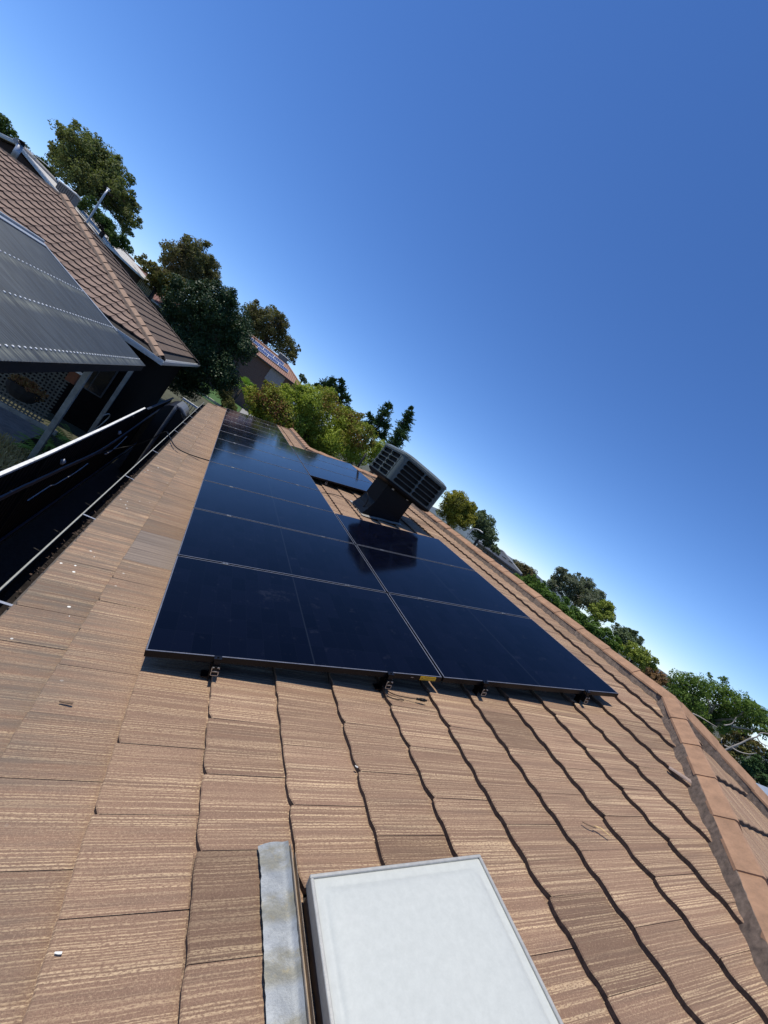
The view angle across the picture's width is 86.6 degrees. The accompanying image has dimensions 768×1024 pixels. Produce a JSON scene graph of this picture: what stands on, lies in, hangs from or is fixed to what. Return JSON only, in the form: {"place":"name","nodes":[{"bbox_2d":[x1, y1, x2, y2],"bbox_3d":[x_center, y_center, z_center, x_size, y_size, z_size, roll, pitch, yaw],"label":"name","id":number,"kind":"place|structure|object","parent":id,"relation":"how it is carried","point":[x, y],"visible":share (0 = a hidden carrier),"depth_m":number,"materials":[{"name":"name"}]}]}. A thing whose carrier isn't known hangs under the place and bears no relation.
{"place":"outdoors","nodes":[
{"label":"outdoors","id":0,"kind":"place"},
{"bbox_2d":[0,448,132,587],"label":"side passage","id":1,"kind":"object","parent":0,"point":[22,547],"depth_m":7.22},
{"bbox_2d":[119,401,188,472],"bbox_3d":[-6.552,-2.186,11.867,0.625,2.314,1.640,35,5,-26],"label":"water tank","id":2,"kind":"object","parent":1,"relation":"on","point":[150,432],"visible":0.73,"depth_m":11.10,"materials":[{"name":"black plastic"}]},
{"bbox_2d":[134,405,186,465],"bbox_3d":[-6.093,-1.807,10.986,0.390,2.438,0.103,32,6,-46],"label":"downpipe","id":3,"kind":"object","parent":1,"relation":"on","point":[161,428],"visible":0.78,"depth_m":10.84,"materials":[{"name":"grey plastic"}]},
{"bbox_2d":[181,397,197,414],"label":"side gate","id":4,"kind":"structure","parent":1,"relation":"on","point":[189,402],"depth_m":15.67,"materials":[{"name":"grey metal"}]},
{"bbox_2d":[0,147,199,431],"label":"neighbour house","id":5,"kind":"structure","parent":0,"point":[47,213],"depth_m":12.40,"materials":[{"name":"tile"}]},
{"bbox_2d":[81,371,118,397],"bbox_3d":[-8.165,-3.979,11.661,0.750,1.200,0.045,35,5,-26],"label":"window","id":6,"kind":"structure","parent":5,"relation":"in","point":[97,383],"depth_m":11.73,"materials":[{"name":"black glass"}]},
{"bbox_2d":[183,369,241,411],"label":"lawn","id":7,"kind":"structure","parent":0,"point":[216,398],"depth_m":45.73,"materials":[{"name":"green plant"}]},
{"bbox_2d":[204,395,223,407],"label":"garden wall","id":8,"kind":"structure","parent":7,"relation":"on","point":[214,402],"depth_m":39.37,"materials":[{"name":"grey concrete"}]},
{"bbox_2d":[233,376,253,401],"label":"palm tree","id":9,"kind":"object","parent":7,"relation":"on","point":[246,381],"visible":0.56,"depth_m":40.87,"materials":[{"name":"green plant"}]},
{"bbox_2d":[243,299,300,365],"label":"gum tree","id":10,"kind":"object","parent":7,"relation":"on","point":[270,324],"visible":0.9,"depth_m":73.64,"materials":[{"name":"green plant"}]},
{"bbox_2d":[240,408,254,416],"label":"driveway","id":11,"kind":"structure","parent":0,"point":[243,411],"depth_m":53.95,"materials":[{"name":"grey concrete"}]},
{"bbox_2d":[0,384,764,783],"bbox_3d":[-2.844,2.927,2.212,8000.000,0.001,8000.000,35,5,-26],"label":"ground","id":12,"kind":"structure","parent":0,"point":[78,432],"depth_m":11.57,"materials":[{"name":"green plant"}]},
{"bbox_2d":[0,113,19,139],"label":"tall tree","id":13,"kind":"object","parent":12,"relation":"on","point":[5,126],"visible":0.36,"depth_m":26.91,"materials":[{"name":"green plant"}]},
{"bbox_2d":[0,430,40,470],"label":"garden grass","id":14,"kind":"structure","parent":12,"relation":"on","point":[9,454],"depth_m":7.63,"materials":[{"name":"plant"}]},
{"bbox_2d":[13,432,56,456],"bbox_3d":[-6.837,-1.158,8.207,1.173,0.289,1.154,40,5,41],"label":"fern","id":15,"kind":"object","parent":14,"relation":"on","point":[32,444],"visible":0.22,"depth_m":8.04,"materials":[{"name":"green plant"}]},
{"bbox_2d":[0,406,44,445],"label":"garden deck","id":16,"kind":"structure","parent":12,"relation":"on","point":[13,425],"depth_m":8.92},
{"bbox_2d":[34,155,57,178],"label":"round tree","id":17,"kind":"object","parent":12,"relation":"on","point":[44,164],"visible":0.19,"depth_m":27.66,"materials":[{"name":"green plant"}]},
{"bbox_2d":[31,425,70,448],"bbox_3d":[-7.083,-1.400,8.851,1.252,0.292,0.955,38,4,20],"label":"fern","id":18,"kind":"object","parent":12,"relation":"on","point":[50,443],"visible":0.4,"depth_m":8.77,"materials":[{"name":"green plant"}]},
{"bbox_2d":[42,420,72,442],"bbox_3d":[-7.376,-1.677,9.524,1.295,0.294,1.040,37,4,10],"label":"fern","id":19,"kind":"object","parent":12,"relation":"on","point":[64,438],"visible":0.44,"depth_m":9.41,"materials":[{"name":"green plant"}]},
{"bbox_2d":[0,211,144,460],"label":"carport","id":20,"kind":"object","parent":12,"relation":"on","point":[53,318],"visible":1,"depth_m":7.27,"materials":[{"name":"grey metal"}]},
{"bbox_2d":[5,373,48,403],"bbox_3d":[-6.646,-2.688,7.829,0.667,1.321,0.365,35,5,-26],"label":"hanging planter","id":21,"kind":"object","parent":20,"relation":"hanging from","point":[22,389],"visible":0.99,"depth_m":7.78,"materials":[{"name":"black"}]},
{"bbox_2d":[0,372,69,435],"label":"lattice screen","id":22,"kind":"object","parent":20,"relation":"attached to","point":[19,413],"visible":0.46,"depth_m":8.76,"materials":[{"name":"grey wood"}]},
{"bbox_2d":[65,372,82,384],"bbox_3d":[-6.669,-2.915,8.762,0.240,0.285,0.190,35,5,-26],"label":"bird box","id":23,"kind":"object","parent":22,"relation":"attached to","point":[73,378],"visible":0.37,"depth_m":8.71,"materials":[{"name":"brown wood"}]},
{"bbox_2d":[0,133,151,299],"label":"pale roofed house","id":24,"kind":"structure","parent":12,"relation":"on","point":[125,259],"depth_m":26.22,"materials":[{"name":"metal"}]},
{"bbox_2d":[10,139,25,158],"bbox_3d":[-18.905,-18.671,21.035,0.328,1.050,0.328,35,5,-26],"label":"roof flue","id":25,"kind":"object","parent":24,"relation":"on","point":[18,148],"visible":0.9,"depth_m":20.95,"materials":[{"name":"metal"}]},
{"bbox_2d":[56,179,81,206],"bbox_3d":[-18.864,-18.805,24.241,1.000,0.860,1.100,34,5,-30],"label":"ridge cooler","id":26,"kind":"object","parent":24,"relation":"on","point":[74,198],"visible":0.73,"depth_m":23.88,"materials":[{"name":"grey metal"}]},
{"bbox_2d":[0,397,173,543],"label":"boundary fence","id":27,"kind":"object","parent":12,"relation":"on","point":[22,483],"visible":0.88,"depth_m":6.78,"materials":[{"name":"metal"}]},
{"bbox_2d":[27,463,87,500],"bbox_3d":[-5.289,-0.519,6.692,0.014,0.120,2.488,35,5,-26],"label":"torn strip","id":28,"kind":"object","parent":27,"relation":"attached to","point":[56,483],"visible":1,"depth_m":6.52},
{"bbox_2d":[60,459,65,464],"bbox_3d":[-4.809,-0.755,6.104,0.074,0.092,0.074,36,4,-4],"label":"rail cap","id":29,"kind":"object","parent":27,"relation":"attached to","point":[62,461],"visible":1,"depth_m":6.08,"materials":[{"name":"silver metal"}]},
{"bbox_2d":[44,118,142,236],"bbox_3d":[-22.156,-20.950,29.242,6.410,11.684,6.449,35,5,-26],"label":"gum tree","id":30,"kind":"object","parent":12,"relation":"on","point":[88,169],"visible":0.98,"depth_m":28.07,"materials":[{"name":"green plant"}]},
{"bbox_2d":[85,187,109,224],"bbox_3d":[-18.660,-15.850,24.356,0.180,8.150,1.200,33,6,-44],"label":"street lamp","id":31,"kind":"object","parent":12,"relation":"on","point":[98,204],"visible":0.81,"depth_m":23.75,"materials":[{"name":"metal"}]},
{"bbox_2d":[87,413,110,433],"bbox_3d":[-6.503,-1.553,8.834,0.082,1.494,0.855,36,4,-11],"label":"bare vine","id":32,"kind":"object","parent":12,"relation":"on","point":[101,423],"visible":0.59,"depth_m":9.02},
{"bbox_2d":[77,195,134,255],"bbox_3d":[-20.492,-17.124,27.910,3.893,7.717,2.300,35,5,-26],"label":"dense hedge tree","id":33,"kind":"object","parent":12,"relation":"on","point":[105,225],"visible":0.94,"depth_m":27.37,"materials":[{"name":"green plant"}]},
{"bbox_2d":[137,279,154,300],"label":"tree","id":34,"kind":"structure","parent":12,"relation":"on","point":[147,294],"depth_m":40.73,"materials":[{"name":"green plant"}]},
{"bbox_2d":[134,253,187,301],"bbox_3d":[-23.287,-20.703,40.319,3.566,8.370,5.088,39,5,34],"label":"olive tree","id":35,"kind":"object","parent":12,"relation":"on","point":[157,278],"visible":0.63,"depth_m":39.14,"materials":[{"name":"green plant"}]},
{"bbox_2d":[136,264,189,326],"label":"red roof house","id":36,"kind":"structure","parent":12,"relation":"on","point":[155,303],"depth_m":48.12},
{"bbox_2d":[157,233,222,317],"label":"gum tree","id":37,"kind":"object","parent":12,"relation":"on","point":[192,261],"visible":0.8,"depth_m":46.00,"materials":[{"name":"green plant"}]},
{"bbox_2d":[158,273,258,401],"bbox_3d":[-10.642,-9.404,23.482,6.117,7.692,5.061,35,5,-26],"label":"dense tree","id":38,"kind":"object","parent":12,"relation":"on","point":[198,336],"visible":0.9,"depth_m":22.48,"materials":[{"name":"green plant"}]},
{"bbox_2d":[215,385,237,411],"bbox_3d":[-15.142,-11.177,38.888,3.368,2.996,2.212,38,4,16],"label":"garden shrub","id":39,"kind":"object","parent":12,"relation":"on","point":[228,402],"visible":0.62,"depth_m":38.47,"materials":[{"name":"green plant"}]},
{"bbox_2d":[208,324,299,420],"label":"brick house","id":40,"kind":"structure","parent":12,"relation":"on","point":[260,369],"depth_m":57.10,"materials":[{"name":"brown brick"}]},
{"bbox_2d":[253,340,263,348],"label":"blue solar panel","id":41,"kind":"object","parent":40,"relation":"on","point":[258,344],"visible":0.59,"depth_m":57.67,"materials":[{"name":"blue glass"}]},
{"bbox_2d":[257,346,268,356],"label":"blue solar panel","id":42,"kind":"object","parent":40,"relation":"on","point":[262,351],"visible":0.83,"depth_m":57.19,"materials":[{"name":"blue glass"}]},
{"bbox_2d":[263,348,274,356],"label":"blue solar panel","id":43,"kind":"object","parent":40,"relation":"on","point":[268,352],"visible":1,"depth_m":58.39,"materials":[{"name":"blue glass"}]},
{"bbox_2d":[268,355,278,364],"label":"blue solar panel","id":44,"kind":"object","parent":40,"relation":"on","point":[273,359],"visible":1,"depth_m":57.91,"materials":[{"name":"blue glass"}]},
{"bbox_2d":[265,368,285,388],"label":"garage door","id":45,"kind":"structure","parent":40,"relation":"in","point":[273,376],"depth_m":57.52,"materials":[{"name":"grey metal"}]},
{"bbox_2d":[274,356,283,364],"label":"blue solar panel","id":46,"kind":"object","parent":40,"relation":"on","point":[278,360],"visible":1,"depth_m":59.12,"materials":[{"name":"blue glass"}]},
{"bbox_2d":[278,352,288,362],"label":"roof cooler","id":47,"kind":"object","parent":40,"relation":"on","point":[283,358],"visible":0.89,"depth_m":60.21,"materials":[{"name":"grey metal"}]},
{"bbox_2d":[278,363,288,372],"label":"blue solar panel","id":48,"kind":"object","parent":40,"relation":"on","point":[283,367],"visible":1,"depth_m":58.64,"materials":[{"name":"blue glass"}]},
{"bbox_2d":[299,373,307,383],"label":"tree","id":49,"kind":"object","parent":12,"relation":"on","point":[302,378],"visible":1,"depth_m":102.94,"materials":[{"name":"green plant"}]},
{"bbox_2d":[242,379,385,468],"bbox_3d":[-4.170,-3.980,23.132,8.990,6.737,5.121,35,5,-26],"label":"leafy tree","id":50,"kind":"object","parent":12,"relation":"on","point":[348,431],"visible":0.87,"depth_m":21.97,"materials":[{"name":"green plant"}]},
{"bbox_2d":[308,375,352,430],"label":"conifer tree","id":51,"kind":"object","parent":12,"relation":"on","point":[340,388],"visible":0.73,"depth_m":52.28,"materials":[{"name":"green plant"}]},
{"bbox_2d":[350,401,393,464],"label":"conifer tree","id":52,"kind":"object","parent":12,"relation":"on","point":[379,422],"visible":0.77,"depth_m":48.74,"materials":[{"name":"green plant"}]},
{"bbox_2d":[0,403,767,1023],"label":"tiled house","id":53,"kind":"structure","parent":12,"relation":"on","point":[148,805],"depth_m":1.83,"materials":[{"name":"brown tile"}]},
{"bbox_2d":[59,700,72,704],"bbox_3d":[-1.349,0.807,1.731,0.050,0.020,0.013,35,4,-15],"label":"bark scrap","id":54,"kind":"object","parent":53,"relation":"on","point":[65,702],"visible":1,"depth_m":1.73,"materials":[{"name":"brown wood"}]},
{"bbox_2d":[95,431,208,460],"bbox_3d":[-4.472,-1.194,7.481,3.678,1.657,0.961,40,5,42],"label":"power cable","id":55,"kind":"object","parent":53,"relation":"attached to","point":[152,438],"visible":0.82,"depth_m":7.66,"materials":[{"name":"black plastic"}]},
{"bbox_2d":[200,662,219,680],"bbox_3d":[-3.115,-1.338,8.389,0.065,0.122,13.987,35,5,-26],"label":"mounting rail","id":56,"kind":"object","parent":53,"relation":"on","point":[214,671],"visible":0.14,"depth_m":2.15,"materials":[{"name":"metal"}]},
{"bbox_2d":[226,408,277,427],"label":"solar panel","id":57,"kind":"object","parent":56,"relation":"on","point":[251,417],"visible":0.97,"depth_m":14.31,"materials":[{"name":"black glass"}]},
{"bbox_2d":[224,415,285,438],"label":"solar panel","id":58,"kind":"object","parent":56,"relation":"on","point":[250,425],"visible":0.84,"depth_m":12.21,"materials":[{"name":"black glass"}]},
{"bbox_2d":[222,419,289,444],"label":"solar panel","id":59,"kind":"object","parent":56,"relation":"on","point":[253,431],"visible":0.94,"depth_m":11.16,"materials":[{"name":"black glass"}]},
{"bbox_2d":[220,424,294,452],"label":"solar panel","id":60,"kind":"object","parent":56,"relation":"on","point":[254,437],"visible":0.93,"depth_m":10.12,"materials":[{"name":"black glass"}]},
{"bbox_2d":[217,430,300,461],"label":"solar panel","id":61,"kind":"object","parent":56,"relation":"on","point":[240,440],"visible":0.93,"depth_m":9.07,"materials":[{"name":"black glass"}]},
{"bbox_2d":[214,438,308,474],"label":"solar panel","id":62,"kind":"object","parent":56,"relation":"on","point":[248,452],"visible":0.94,"depth_m":8.02,"materials":[{"name":"black glass"}]},
{"bbox_2d":[209,448,319,490],"bbox_3d":[-2.054,-0.737,7.053,1.767,0.044,1.170,15,13,-23],"label":"solar panel","id":63,"kind":"object","parent":56,"relation":"on","point":[226,458],"visible":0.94,"depth_m":6.97,"materials":[{"name":"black glass"}]},
{"bbox_2d":[203,461,333,512],"bbox_3d":[-1.687,-0.372,6.013,1.767,0.044,1.170,15,13,-23],"label":"solar panel","id":64,"kind":"object","parent":56,"relation":"on","point":[252,482],"visible":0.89,"depth_m":5.92,"materials":[{"name":"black glass"}]},
{"bbox_2d":[193,480,353,543],"bbox_3d":[-1.320,-0.008,4.971,1.767,0.044,1.170,15,13,-23],"label":"solar panel","id":65,"kind":"object","parent":56,"relation":"on","point":[232,501],"visible":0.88,"depth_m":4.86,"materials":[{"name":"black glass"}]},
{"bbox_2d":[177,508,385,592],"bbox_3d":[-0.953,0.357,3.931,1.767,0.044,1.170,15,13,-23],"label":"solar panel","id":66,"kind":"object","parent":56,"relation":"on","point":[220,538],"visible":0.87,"depth_m":3.79,"materials":[{"name":"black glass"}]},
{"bbox_2d":[144,556,441,681],"bbox_3d":[-0.583,0.729,2.880,1.767,0.056,1.194,15,13,-23],"label":"solar panel","id":67,"kind":"object","parent":56,"relation":"on","point":[216,613],"visible":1,"depth_m":2.68,"materials":[{"name":"black glass"}]},
{"bbox_2d":[327,492,367,507],"bbox_3d":[-0.609,-0.277,7.281,0.839,0.519,0.357,38,4,22],"label":"cooler cable","id":68,"kind":"object","parent":53,"relation":"on","point":[350,501],"visible":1,"depth_m":7.26,"materials":[{"name":"black plastic"}]},
{"bbox_2d":[357,453,366,467],"bbox_3d":[-1.034,-0.978,11.957,0.074,1.824,0.130,40,5,41],"label":"vent pipe","id":69,"kind":"object","parent":53,"relation":"attached to","point":[362,459],"visible":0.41,"depth_m":11.87,"materials":[{"name":"black plastic"}]},
{"bbox_2d":[373,677,392,692],"bbox_3d":[-2.201,-1.094,8.797,0.065,0.122,13.987,35,5,-26],"label":"mounting rail","id":70,"kind":"object","parent":53,"relation":"attached to","point":[385,682],"visible":0.2,"depth_m":2.56,"materials":[{"name":"metal"}]},
{"bbox_2d":[225,411,281,432],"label":"solar panel","id":71,"kind":"object","parent":70,"relation":"attached to","point":[252,421],"visible":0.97,"depth_m":13.26,"materials":[{"name":"black glass"}]},
{"bbox_2d":[350,443,446,524],"bbox_3d":[0.215,-0.367,7.274,1.066,1.291,1.058,35,5,-26],"label":"evaporative cooler","id":72,"kind":"object","parent":53,"relation":"on","point":[401,483],"visible":1,"depth_m":6.93,"materials":[{"name":"plastic"}]},
{"bbox_2d":[383,685,426,701],"bbox_3d":[0.124,1.152,2.559,0.310,0.098,0.083,36,4,-4],"label":"cable","id":73,"kind":"object","parent":53,"relation":"on","point":[422,699],"visible":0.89,"depth_m":2.56,"materials":[{"name":"black plastic"}]},
{"bbox_2d":[258,841,563,1023],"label":"skylight","id":74,"kind":"object","parent":53,"relation":"on","point":[437,941],"visible":1,"depth_m":1.25,"materials":[{"name":"metal"}]},
{"bbox_2d":[473,685,487,695],"bbox_3d":[0.118,0.725,4.411,0.065,0.122,3.526,35,5,-26],"label":"mounting rail","id":75,"kind":"object","parent":53,"relation":"on","point":[480,690],"visible":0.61,"depth_m":2.85,"materials":[{"name":"metal"}]},
{"bbox_2d":[335,513,474,570],"bbox_3d":[0.264,0.422,5.666,1.767,0.037,1.144,15,13,-23],"label":"solar panel","id":76,"kind":"object","parent":75,"relation":"on","point":[384,538],"visible":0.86,"depth_m":5.57,"materials":[{"name":"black glass"}]},
{"bbox_2d":[356,545,529,618],"bbox_3d":[0.628,0.779,4.636,1.767,0.044,1.170,15,13,-23],"label":"solar panel","id":77,"kind":"object","parent":75,"relation":"on","point":[402,575],"visible":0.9,"depth_m":4.51,"materials":[{"name":"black glass"}]},
{"bbox_2d":[388,593,618,696],"bbox_3d":[0.998,1.151,3.585,1.767,0.056,1.194,15,13,-23],"label":"solar panel","id":78,"kind":"object","parent":75,"relation":"on","point":[469,646],"visible":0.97,"depth_m":3.42,"materials":[{"name":"black glass"}]},
{"bbox_2d":[573,694,589,703],"bbox_3d":[1.032,0.969,4.819,0.065,0.122,3.526,35,5,-26],"label":"mounting rail","id":79,"kind":"object","parent":53,"relation":"on","point":[581,697],"visible":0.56,"depth_m":3.27,"materials":[{"name":"metal"}]},
{"bbox_2d":[669,766,691,782],"bbox_3d":[2.072,1.824,2.783,0.225,0.051,0.042,39,5,34],"label":"chipped shard","id":80,"kind":"object","parent":53,"relation":"on","point":[681,775],"visible":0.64,"depth_m":2.80,"materials":[{"name":"tile"}]},
{"bbox_3d":[-1.722,-1.094,9.615,0.080,0.113,3.526,15,13,-23],"label":"mounting rail","id":81,"kind":"object","parent":53,"relation":"on","visible":0},
{"bbox_2d":[290,445,360,472],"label":"solar panel","id":82,"kind":"object","parent":81,"relation":"on","point":[313,455],"visible":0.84,"depth_m":10.82,"materials":[{"name":"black glass"}]},
{"bbox_2d":[296,453,371,482],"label":"solar panel","id":83,"kind":"object","parent":81,"relation":"on","point":[330,467],"visible":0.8,"depth_m":9.78,"materials":[{"name":"black glass"}]},
{"bbox_2d":[302,463,371,491],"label":"solar panel","id":84,"kind":"object","parent":81,"relation":"on","point":[337,478],"visible":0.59,"depth_m":8.61,"materials":[{"name":"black glass"}]},
{"bbox_2d":[369,405,415,473],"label":"conifer tree","id":85,"kind":"object","parent":12,"relation":"on","point":[398,438],"visible":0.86,"depth_m":46.84,"materials":[{"name":"green plant"}]},
{"bbox_2d":[435,490,477,530],"bbox_3d":[5.801,1.372,39.242,4.116,7.711,3.641,35,5,-26],"label":"round tree","id":86,"kind":"object","parent":12,"relation":"on","point":[459,508],"visible":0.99,"depth_m":38.54,"materials":[{"name":"green plant"}]},
{"bbox_2d":[467,509,500,555],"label":"round tree","id":87,"kind":"object","parent":12,"relation":"on","point":[483,523],"visible":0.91,"depth_m":46.02,"materials":[{"name":"green plant"}]},
{"bbox_2d":[513,559,537,582],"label":"round tree","id":88,"kind":"object","parent":12,"relation":"on","point":[525,570],"visible":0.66,"depth_m":69.19,"materials":[{"name":"green plant"}]},
{"bbox_2d":[513,573,553,592],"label":"bushy tree","id":89,"kind":"object","parent":12,"relation":"on","point":[529,581],"visible":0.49,"depth_m":34.53,"materials":[{"name":"green plant"}]},
{"bbox_2d":[546,566,606,609],"bbox_3d":[15.431,8.641,35.832,4.952,7.991,4.158,38,4,16],"label":"gum tree","id":90,"kind":"object","parent":12,"relation":"on","point":[561,581],"visible":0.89,"depth_m":35.19,"materials":[{"name":"green plant"}]},
{"bbox_2d":[537,588,623,652],"bbox_3d":[7.201,6.115,17.638,4.021,4.842,1.843,39,5,30],"label":"bushy tree","id":91,"kind":"object","parent":12,"relation":"on","point":[585,621],"visible":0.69,"depth_m":17.15,"materials":[{"name":"green plant"}]},
{"bbox_2d":[585,599,615,624],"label":"leafy tree","id":92,"kind":"object","parent":12,"relation":"on","point":[603,611],"visible":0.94,"depth_m":30.72,"materials":[{"name":"green plant"}]},
{"bbox_2d":[610,622,644,648],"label":"tree","id":93,"kind":"object","parent":12,"relation":"on","point":[624,634],"visible":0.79,"depth_m":41.30,"materials":[{"name":"green plant"}]},
{"bbox_2d":[615,640,659,671],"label":"leafy tree","id":94,"kind":"object","parent":12,"relation":"on","point":[641,657],"visible":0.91,"depth_m":34.19,"materials":[{"name":"green plant"}]},
{"bbox_2d":[641,666,672,687],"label":"tree","id":95,"kind":"object","parent":12,"relation":"on","point":[660,678],"visible":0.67,"depth_m":47.05,"materials":[{"name":"brown plant"}]},
{"bbox_2d":[664,668,767,753],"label":"spreading tree","id":96,"kind":"object","parent":12,"relation":"on","point":[726,713],"visible":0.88,"depth_m":12.81,"materials":[{"name":"green plant"}]},
{"bbox_2d":[709,726,766,765],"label":"bushy tree","id":97,"kind":"object","parent":12,"relation":"on","point":[736,737],"visible":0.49,"depth_m":15.09,"materials":[{"name":"green plant"}]},
{"bbox_2d":[739,749,767,786],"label":"bushy tree","id":98,"kind":"object","parent":12,"relation":"on","point":[755,766],"visible":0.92,"depth_m":13.30,"materials":[{"name":"green plant"}]},
{"bbox_2d":[0,0,767,749],"label":"sky","id":99,"kind":"structure","parent":0,"point":[536,229],"materials":[{"name":"blue"}]},
{"bbox_2d":[475,540,521,575],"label":"grey house","id":100,"kind":"structure","parent":0,"point":[504,560],"depth_m":48.37,"materials":[{"name":"metal"}]},
{"bbox_2d":[291,402,767,761],"bbox_3d":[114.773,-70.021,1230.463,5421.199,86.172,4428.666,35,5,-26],"label":"distant hills","id":101,"kind":"structure","parent":0,"point":[460,531],"depth_m":2311.96,"materials":[{"name":"green plant"}]},
{"bbox_2d":[756,783,767,795],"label":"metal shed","id":102,"kind":"structure","parent":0,"point":[764,788],"depth_m":6.18,"materials":[{"name":"white metal"}]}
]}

